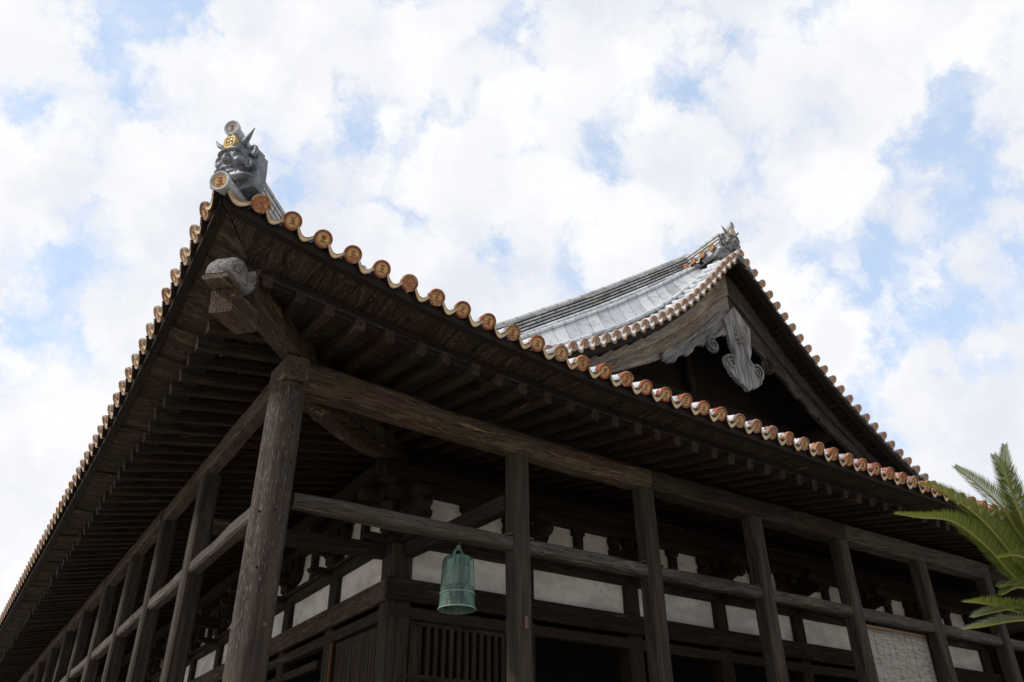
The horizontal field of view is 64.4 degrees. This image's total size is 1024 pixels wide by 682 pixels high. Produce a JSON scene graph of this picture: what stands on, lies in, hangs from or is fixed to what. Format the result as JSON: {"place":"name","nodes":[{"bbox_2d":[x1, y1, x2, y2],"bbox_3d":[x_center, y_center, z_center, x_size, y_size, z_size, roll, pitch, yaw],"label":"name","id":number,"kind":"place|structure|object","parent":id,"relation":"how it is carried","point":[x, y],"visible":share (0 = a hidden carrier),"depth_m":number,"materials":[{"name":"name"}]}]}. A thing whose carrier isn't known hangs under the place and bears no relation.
{"place":"outdoors","nodes":[
{"label":"outdoors","id":0,"kind":"place"},
{"bbox_2d":[0,120,1023,681],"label":"temple hall","id":1,"kind":"structure","parent":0,"point":[314,458],"depth_m":9.84,"materials":[{"name":"wood"}]},
{"bbox_2d":[327,627,376,681],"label":"plank door","id":2,"kind":"structure","parent":1,"relation":"in","point":[355,655],"depth_m":9.70,"materials":[{"name":"brown wood"}]},
{"bbox_2d":[406,620,505,681],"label":"lattice window","id":3,"kind":"structure","parent":1,"relation":"in","point":[436,652],"depth_m":9.45,"materials":[{"name":"brown wood"}]},
{"bbox_2d":[438,541,475,613],"bbox_3d":[-0.493,2.087,7.399,0.343,0.700,0.343,19,-36,-29],"label":"temple bell","id":4,"kind":"object","parent":1,"relation":"hanging from","point":[457,594],"visible":1,"depth_m":7.25,"materials":[{"name":"green metal"}]},
{"bbox_2d":[866,624,938,681],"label":"reed blind","id":5,"kind":"object","parent":1,"relation":"hanging from","point":[904,656],"visible":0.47,"depth_m":10.82,"materials":[{"name":"beige wicker"}]},
{"bbox_2d":[0,0,1023,614],"label":"sky","id":6,"kind":"structure","parent":0,"point":[512,158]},
{"label":"ground","id":7,"kind":"structure","parent":0,"visible":0},
{"bbox_2d":[895,442,1023,629],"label":"cycad palm","id":8,"kind":"object","parent":7,"relation":"on","point":[1010,480],"visible":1,"depth_m":4.81,"materials":[{"name":"green plant"}]}
]}

